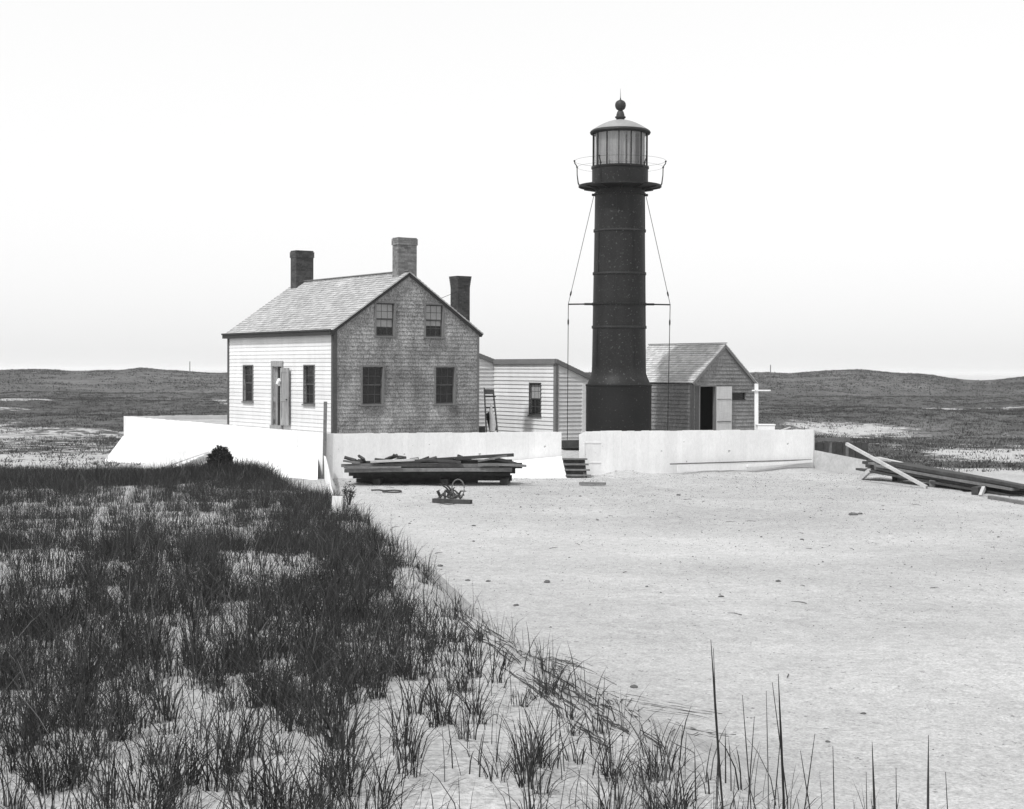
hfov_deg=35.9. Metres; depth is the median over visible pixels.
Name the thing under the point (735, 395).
window
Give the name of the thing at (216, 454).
round bush
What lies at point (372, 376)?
window
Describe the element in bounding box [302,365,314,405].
window
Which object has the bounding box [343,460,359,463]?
plank
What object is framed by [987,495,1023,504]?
plank
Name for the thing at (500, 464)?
plank
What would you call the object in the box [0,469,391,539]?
marram grass
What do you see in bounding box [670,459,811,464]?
plank
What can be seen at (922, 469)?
plank
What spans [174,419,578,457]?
terrace ground
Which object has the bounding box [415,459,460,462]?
plank
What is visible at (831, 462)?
low wall
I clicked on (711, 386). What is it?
shingled shed
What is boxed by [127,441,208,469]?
fallen panel
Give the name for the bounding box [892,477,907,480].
bearer
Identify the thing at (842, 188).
sky
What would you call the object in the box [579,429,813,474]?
board fence
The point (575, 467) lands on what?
wooden steps
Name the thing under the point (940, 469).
plank
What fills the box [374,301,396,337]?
window
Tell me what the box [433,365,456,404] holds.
window
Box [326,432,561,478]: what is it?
board fence
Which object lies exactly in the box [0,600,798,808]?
marram grass
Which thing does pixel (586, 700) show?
roots
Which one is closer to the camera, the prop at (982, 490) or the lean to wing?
the prop at (982, 490)
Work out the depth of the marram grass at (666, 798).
5.27 m
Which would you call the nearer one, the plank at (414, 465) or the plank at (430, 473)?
the plank at (414, 465)
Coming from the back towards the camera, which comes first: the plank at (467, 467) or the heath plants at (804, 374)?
the heath plants at (804, 374)
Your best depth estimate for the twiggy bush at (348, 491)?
41.04 m
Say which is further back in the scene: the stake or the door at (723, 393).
the door at (723, 393)
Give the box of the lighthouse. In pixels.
[567,89,670,439]
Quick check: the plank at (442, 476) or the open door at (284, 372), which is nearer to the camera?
the plank at (442, 476)
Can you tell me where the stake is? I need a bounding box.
[332,496,342,516]
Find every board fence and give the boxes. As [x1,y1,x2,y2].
[124,416,322,477]
[128,415,226,419]
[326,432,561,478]
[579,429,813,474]
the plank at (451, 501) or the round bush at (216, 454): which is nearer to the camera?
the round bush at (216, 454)
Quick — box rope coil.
[371,489,401,492]
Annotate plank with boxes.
[341,463,498,467]
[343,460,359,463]
[344,466,400,468]
[344,467,511,472]
[349,472,509,475]
[353,475,482,478]
[356,478,477,483]
[360,459,511,463]
[361,475,511,481]
[370,458,417,462]
[401,463,521,467]
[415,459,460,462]
[432,498,471,503]
[437,453,513,459]
[478,455,506,461]
[478,463,526,466]
[494,458,519,463]
[579,482,605,484]
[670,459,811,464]
[677,464,747,470]
[746,460,812,466]
[856,468,1020,496]
[865,464,873,468]
[868,462,960,478]
[874,464,1019,490]
[874,467,972,486]
[875,460,1004,485]
[876,457,900,461]
[883,470,979,486]
[891,461,1010,481]
[906,464,1023,488]
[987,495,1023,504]
[993,489,1019,494]
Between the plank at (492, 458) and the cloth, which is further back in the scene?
the cloth
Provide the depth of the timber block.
54.42 m
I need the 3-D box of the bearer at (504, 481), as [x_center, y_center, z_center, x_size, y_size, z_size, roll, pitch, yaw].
[-0.205,2.348,47.985,0.220,0.240,1.154,0,1,5]
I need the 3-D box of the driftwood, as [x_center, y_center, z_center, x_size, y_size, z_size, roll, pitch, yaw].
[-1.643,2.348,42.971,0.800,0.434,1.171,0,1,0]
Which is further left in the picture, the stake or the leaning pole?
the stake
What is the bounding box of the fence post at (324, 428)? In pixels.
[322,401,326,478]
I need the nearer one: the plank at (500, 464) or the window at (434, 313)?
the plank at (500, 464)
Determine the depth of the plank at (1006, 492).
44.99 m
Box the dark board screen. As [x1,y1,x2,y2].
[814,442,867,459]
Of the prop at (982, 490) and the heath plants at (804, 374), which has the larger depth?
the heath plants at (804, 374)
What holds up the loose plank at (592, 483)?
on the ground at (852, 660)
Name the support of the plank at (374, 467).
on the plank at (445, 469)
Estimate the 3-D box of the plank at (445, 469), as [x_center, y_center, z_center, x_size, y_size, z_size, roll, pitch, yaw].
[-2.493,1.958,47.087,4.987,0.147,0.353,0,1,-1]
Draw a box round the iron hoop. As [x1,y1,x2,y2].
[451,479,464,497]
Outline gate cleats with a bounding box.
[584,440,600,462]
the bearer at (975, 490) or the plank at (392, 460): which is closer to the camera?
the bearer at (975, 490)
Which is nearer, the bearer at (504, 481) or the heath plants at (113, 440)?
the bearer at (504, 481)
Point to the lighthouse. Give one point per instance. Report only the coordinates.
(618, 391)
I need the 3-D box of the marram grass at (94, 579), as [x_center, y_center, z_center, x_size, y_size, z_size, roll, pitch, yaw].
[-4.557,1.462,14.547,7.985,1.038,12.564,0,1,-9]
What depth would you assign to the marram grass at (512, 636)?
8.59 m
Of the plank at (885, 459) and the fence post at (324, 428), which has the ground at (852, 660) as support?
the fence post at (324, 428)
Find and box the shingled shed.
[646,342,757,430]
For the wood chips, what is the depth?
40.60 m
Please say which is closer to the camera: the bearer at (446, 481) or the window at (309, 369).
the bearer at (446, 481)
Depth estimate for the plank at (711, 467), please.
53.93 m
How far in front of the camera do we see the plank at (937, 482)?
47.30 m
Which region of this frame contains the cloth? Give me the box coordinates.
[489,404,495,431]
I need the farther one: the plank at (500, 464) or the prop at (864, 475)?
the prop at (864, 475)
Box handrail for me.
[815,438,849,456]
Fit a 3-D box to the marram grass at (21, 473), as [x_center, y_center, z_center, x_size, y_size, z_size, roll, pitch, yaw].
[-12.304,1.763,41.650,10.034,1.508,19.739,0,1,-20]
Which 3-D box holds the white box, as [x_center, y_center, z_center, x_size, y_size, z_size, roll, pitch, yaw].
[9.089,1.051,56.689,0.672,0.693,0.550,0,1,0]
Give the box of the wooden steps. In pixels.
[562,458,590,477]
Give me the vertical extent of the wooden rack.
1.669 m
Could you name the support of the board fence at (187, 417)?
on the terrace ground at (569, 452)
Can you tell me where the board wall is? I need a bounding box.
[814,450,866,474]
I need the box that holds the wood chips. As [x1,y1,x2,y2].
[320,471,1021,749]
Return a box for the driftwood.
[437,483,465,498]
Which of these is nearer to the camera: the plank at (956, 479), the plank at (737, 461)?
the plank at (956, 479)
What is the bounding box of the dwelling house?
[221,237,482,433]
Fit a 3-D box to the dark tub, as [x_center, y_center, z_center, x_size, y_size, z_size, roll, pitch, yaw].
[-1.126,1.065,57.185,0.300,0.549,0.300,0,1,0]
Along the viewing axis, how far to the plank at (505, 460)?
47.22 m
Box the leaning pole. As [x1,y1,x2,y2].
[845,442,927,488]
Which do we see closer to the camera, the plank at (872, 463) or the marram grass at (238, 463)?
the marram grass at (238, 463)
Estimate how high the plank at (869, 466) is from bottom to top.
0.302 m
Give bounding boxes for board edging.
[324,456,336,495]
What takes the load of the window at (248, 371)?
in the dwelling house
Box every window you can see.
[241,365,253,402]
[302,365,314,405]
[360,365,385,405]
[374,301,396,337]
[423,303,445,338]
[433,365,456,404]
[527,382,541,416]
[732,392,745,399]
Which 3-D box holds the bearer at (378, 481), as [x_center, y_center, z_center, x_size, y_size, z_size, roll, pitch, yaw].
[-4.025,2.330,47.985,0.220,0.240,1.154,0,1,5]
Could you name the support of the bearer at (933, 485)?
on the ground at (852, 660)
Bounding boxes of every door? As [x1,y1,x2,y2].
[280,368,288,425]
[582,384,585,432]
[716,386,731,429]
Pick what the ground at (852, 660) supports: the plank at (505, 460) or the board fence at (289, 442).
the board fence at (289, 442)
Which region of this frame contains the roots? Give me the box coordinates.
[433,600,735,756]
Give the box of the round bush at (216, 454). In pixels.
[207,445,233,469]
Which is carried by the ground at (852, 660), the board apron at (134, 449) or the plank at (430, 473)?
the board apron at (134, 449)
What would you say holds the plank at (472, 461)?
on the plank at (467, 467)
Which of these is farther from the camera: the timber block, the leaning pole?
the timber block
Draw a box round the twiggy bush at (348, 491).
[342,481,355,504]
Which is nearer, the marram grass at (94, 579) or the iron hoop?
the marram grass at (94, 579)
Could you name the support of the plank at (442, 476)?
on the plank at (491, 478)
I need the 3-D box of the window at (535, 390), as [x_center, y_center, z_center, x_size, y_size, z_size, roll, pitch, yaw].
[0.900,-0.187,59.605,0.185,1.280,0.860,-1,1,-34]
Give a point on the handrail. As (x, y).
(829, 440)
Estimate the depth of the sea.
4519.61 m
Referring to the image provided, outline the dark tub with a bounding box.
[479,426,484,432]
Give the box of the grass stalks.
[638,645,947,808]
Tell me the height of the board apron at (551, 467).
0.726 m
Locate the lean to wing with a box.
[479,353,590,439]
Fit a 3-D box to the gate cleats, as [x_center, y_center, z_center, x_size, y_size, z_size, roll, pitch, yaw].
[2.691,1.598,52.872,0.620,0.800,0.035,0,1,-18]
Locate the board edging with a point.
(327, 474)
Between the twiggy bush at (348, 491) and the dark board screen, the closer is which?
the twiggy bush at (348, 491)
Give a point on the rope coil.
(389, 491)
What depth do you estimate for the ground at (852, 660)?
21.56 m
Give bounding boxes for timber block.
[561,440,578,447]
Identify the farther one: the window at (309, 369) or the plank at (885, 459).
the window at (309, 369)
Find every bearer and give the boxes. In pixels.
[373,478,383,484]
[441,478,450,484]
[500,478,510,484]
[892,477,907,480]
[929,480,942,487]
[971,485,996,494]
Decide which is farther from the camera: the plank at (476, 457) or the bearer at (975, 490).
the plank at (476, 457)
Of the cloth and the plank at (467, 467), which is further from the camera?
the cloth
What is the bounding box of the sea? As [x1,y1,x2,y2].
[0,369,1023,379]
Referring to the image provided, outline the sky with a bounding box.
[0,0,1023,373]
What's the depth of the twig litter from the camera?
31.21 m
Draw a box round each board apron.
[105,436,317,479]
[510,456,566,477]
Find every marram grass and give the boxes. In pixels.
[0,456,293,486]
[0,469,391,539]
[0,484,943,808]
[0,507,514,676]
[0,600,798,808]
[162,448,350,502]
[530,747,901,808]
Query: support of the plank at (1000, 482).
on the plank
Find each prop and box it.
[858,469,870,479]
[978,486,985,495]
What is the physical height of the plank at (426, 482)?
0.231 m
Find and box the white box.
[755,424,775,429]
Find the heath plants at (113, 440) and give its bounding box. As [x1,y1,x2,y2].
[0,390,1023,471]
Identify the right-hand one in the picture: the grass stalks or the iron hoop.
the grass stalks
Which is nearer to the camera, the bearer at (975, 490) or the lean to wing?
the bearer at (975, 490)
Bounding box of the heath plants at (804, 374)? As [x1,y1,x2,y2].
[0,367,1023,413]
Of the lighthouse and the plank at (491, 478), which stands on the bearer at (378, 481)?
the plank at (491, 478)
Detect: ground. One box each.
[0,368,1023,808]
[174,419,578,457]
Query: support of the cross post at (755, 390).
on the terrace ground at (569, 452)
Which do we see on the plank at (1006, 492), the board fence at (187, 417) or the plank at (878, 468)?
the plank at (878, 468)
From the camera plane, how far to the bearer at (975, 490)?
44.76 m
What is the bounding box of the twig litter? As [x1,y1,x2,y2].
[391,477,938,676]
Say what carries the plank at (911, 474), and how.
on the plank at (878, 468)
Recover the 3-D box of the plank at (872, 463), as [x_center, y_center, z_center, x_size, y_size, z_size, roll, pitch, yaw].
[12.847,2.121,47.756,0.193,0.348,7.109,0,1,-20]
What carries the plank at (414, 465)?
on the plank at (445, 469)
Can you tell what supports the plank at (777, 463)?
attached to the board fence at (651, 452)
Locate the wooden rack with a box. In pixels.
[484,388,497,431]
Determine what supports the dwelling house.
on the terrace ground at (569, 452)
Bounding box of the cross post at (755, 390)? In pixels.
[752,384,770,429]

